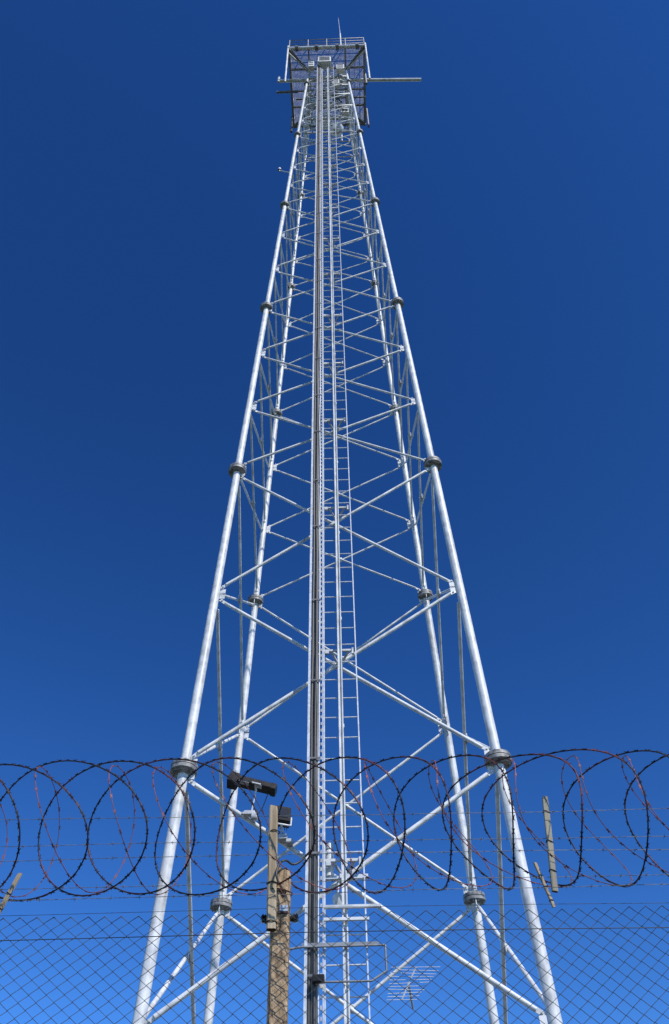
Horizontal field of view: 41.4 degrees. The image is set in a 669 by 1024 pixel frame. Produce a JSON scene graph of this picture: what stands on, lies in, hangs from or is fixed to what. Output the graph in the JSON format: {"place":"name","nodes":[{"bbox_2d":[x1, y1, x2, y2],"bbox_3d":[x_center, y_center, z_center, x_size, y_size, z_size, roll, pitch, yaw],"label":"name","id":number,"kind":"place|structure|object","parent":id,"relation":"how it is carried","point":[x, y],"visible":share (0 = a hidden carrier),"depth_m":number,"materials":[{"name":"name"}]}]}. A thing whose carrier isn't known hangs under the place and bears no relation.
{"place":"outdoors","nodes":[
{"label":"outdoors","id":0,"kind":"place"},
{"bbox_2d":[0,0,668,1023],"label":"sky","id":1,"kind":"structure","parent":0,"point":[521,185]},
{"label":"gravel yard","id":2,"kind":"structure","parent":0,"visible":0},
{"bbox_3d":[-2.052,7.988,5.358,0.900,0.314,0.900,-2,-47,1],"label":"plinth","id":3,"kind":"object","parent":2,"relation":"on","visible":0},
{"bbox_2d":[132,19,562,1023],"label":"lattice tower","id":4,"kind":"structure","parent":3,"relation":"on","point":[180,771],"depth_m":13.99,"materials":[{"name":"metal"}]},
{"bbox_2d":[227,771,276,821],"bbox_3d":[-0.990,3.375,10.552,0.616,0.604,0.191,-1,-47,0],"label":"security camera","id":5,"kind":"object","parent":4,"relation":"attached to","point":[261,786],"visible":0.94,"depth_m":10.60,"materials":[{"name":"metal"}]},
{"bbox_2d":[275,805,292,845],"bbox_3d":[-0.602,3.601,10.238,0.249,0.450,0.271,-1,-47,0],"label":"floodlight","id":6,"kind":"object","parent":4,"relation":"attached to","point":[284,821],"visible":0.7,"depth_m":10.16,"materials":[{"name":"metal"}]},
{"bbox_2d":[308,60,313,71],"bbox_3d":[-0.904,-17.416,34.622,0.220,0.750,0.265,-2,-47,1],"label":"radio unit","id":7,"kind":"object","parent":4,"relation":"attached to","point":[310,65],"visible":1,"depth_m":34.36,"materials":[{"name":"metal"}]},
{"bbox_2d":[309,96,315,105],"bbox_3d":[-0.858,-15.984,34.616,0.250,0.600,0.315,-2,-47,1],"label":"radio unit","id":8,"kind":"object","parent":4,"relation":"attached to","point":[311,100],"visible":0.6,"depth_m":34.38,"materials":[{"name":"metal"}]},
{"bbox_2d":[318,56,330,68],"bbox_3d":[-0.387,-17.507,34.594,0.500,0.620,0.365,-2,-47,1],"label":"equipment cabinet","id":9,"kind":"object","parent":4,"relation":"attached to","point":[324,62],"visible":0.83,"depth_m":34.36,"materials":[{"name":"metal"}]},
{"bbox_2d":[323,115,327,128],"bbox_3d":[-0.362,-15.024,34.216,0.400,0.700,0.365,-2,-47,1],"label":"radio unit","id":10,"kind":"object","parent":4,"relation":"attached to","point":[325,122],"visible":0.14,"depth_m":33.99,"materials":[{"name":"metal"}]},
{"bbox_2d":[332,79,338,89],"bbox_3d":[0.042,-16.310,33.820,0.280,0.450,0.265,-2,-47,1],"label":"radio unit","id":11,"kind":"object","parent":4,"relation":"attached to","point":[335,81],"visible":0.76,"depth_m":33.68,"materials":[{"name":"metal"}]},
{"bbox_2d":[330,122,343,141],"bbox_3d":[0.133,-14.214,33.135,0.520,0.800,0.554,-27,-52,22],"label":"drum antenna","id":12,"kind":"object","parent":4,"relation":"attached to","point":[339,125],"visible":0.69,"depth_m":32.94,"materials":[{"name":"metal"}]},
{"bbox_2d":[336,64,343,74],"bbox_3d":[0.222,-17.127,34.329,0.300,0.500,0.285,-2,-47,1],"label":"radio unit","id":13,"kind":"object","parent":4,"relation":"attached to","point":[339,68],"visible":1,"depth_m":34.16,"materials":[{"name":"metal"}]},
{"bbox_2d":[334,74,346,93],"bbox_3d":[0.200,-16.933,34.750,0.576,0.800,0.576,-23,-51,19],"label":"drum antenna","id":14,"kind":"object","parent":4,"relation":"attached to","point":[340,82],"visible":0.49,"depth_m":34.61,"materials":[{"name":"metal"}]},
{"bbox_2d":[321,842,367,904],"bbox_3d":[0.108,3.974,9.727,0.522,0.716,0.133,-1,-47,0],"label":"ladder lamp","id":15,"kind":"object","parent":4,"relation":"attached to","point":[337,897],"visible":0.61,"depth_m":9.71,"materials":[{"name":"metal"}]},
{"bbox_2d":[341,108,348,119],"bbox_3d":[0.396,-15.402,34.221,0.300,0.600,0.315,-2,-47,1],"label":"radio unit","id":16,"kind":"object","parent":4,"relation":"attached to","point":[345,112],"visible":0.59,"depth_m":33.97,"materials":[{"name":"metal"}]},
{"bbox_2d":[388,967,437,1009],"bbox_3d":[0.797,4.937,9.271,0.350,0.461,0.696,-30,-53,24],"label":"antenna","id":17,"kind":"object","parent":4,"relation":"attached to","point":[410,994],"visible":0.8,"depth_m":9.28,"materials":[{"name":"silver metal"}]},
{"bbox_3d":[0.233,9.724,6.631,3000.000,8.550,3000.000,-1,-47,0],"label":"ground","id":18,"kind":"structure","parent":0,"visible":0},
{"bbox_2d":[0,805,668,1023],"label":"chain link fence","id":19,"kind":"object","parent":18,"relation":"on","point":[277,919],"visible":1,"depth_m":3.07,"materials":[{"name":"metal"}]},
{"bbox_2d":[0,873,21,913],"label":"wire batten","id":20,"kind":"object","parent":19,"relation":"attached to","point":[10,891],"visible":1,"depth_m":3.23,"materials":[{"name":"wood"}]},
{"bbox_2d":[275,851,309,881],"bbox_3d":[-0.156,1.322,3.295,0.142,0.145,0.048,14,-49,-14],"label":"cable","id":21,"kind":"object","parent":19,"relation":"attached to","point":[290,863],"visible":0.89,"depth_m":3.31,"materials":[{"name":"grey plastic"}]},
{"bbox_2d":[1,873,662,889],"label":"barbed wire","id":22,"kind":"object","parent":19,"relation":"attached to","point":[340,880],"visible":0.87,"depth_m":3.28,"materials":[{"name":"grey metal"}]},
{"bbox_2d":[542,796,557,892],"bbox_3d":[0.820,1.257,3.377,0.032,0.387,0.022,14,-49,-6],"label":"wire batten","id":23,"kind":"object","parent":22,"relation":"attached to","point":[550,846],"visible":0.98,"depth_m":3.37,"materials":[{"name":"wood"}]},
{"bbox_2d":[0,748,668,901],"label":"razor wire coil","id":24,"kind":"object","parent":19,"relation":"attached to","point":[617,756],"visible":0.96,"depth_m":3.38,"materials":[{"name":"metal"}]},
{"bbox_2d":[0,755,668,897],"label":"razor wire coil","id":25,"kind":"object","parent":24,"relation":"on","point":[370,789],"visible":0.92,"depth_m":3.33,"materials":[{"name":"black metal"}]},
{"bbox_2d":[2,834,668,846],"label":"barbed wire","id":26,"kind":"object","parent":19,"relation":"attached to","point":[172,842],"visible":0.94,"depth_m":3.41,"materials":[{"name":"grey metal"}]},
{"bbox_2d":[4,847,668,862],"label":"barbed wire","id":27,"kind":"object","parent":19,"relation":"attached to","point":[298,854],"visible":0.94,"depth_m":3.32,"materials":[{"name":"grey metal"}]},
{"bbox_2d":[6,807,668,820],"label":"barbed wire","id":28,"kind":"object","parent":19,"relation":"attached to","point":[184,817],"visible":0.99,"depth_m":3.44,"materials":[{"name":"grey metal"}]},
{"bbox_2d":[9,883,668,902],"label":"barbed wire","id":29,"kind":"object","parent":19,"relation":"attached to","point":[75,898],"visible":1,"depth_m":3.20,"materials":[{"name":"grey metal"}]},
{"bbox_2d":[533,862,555,907],"bbox_3d":[0.761,1.352,3.217,0.021,0.163,0.015,10,-45,-37],"label":"wire batten","id":30,"kind":"object","parent":19,"relation":"attached to","point":[540,876],"visible":1,"depth_m":3.21,"materials":[{"name":"wood"}]}
]}

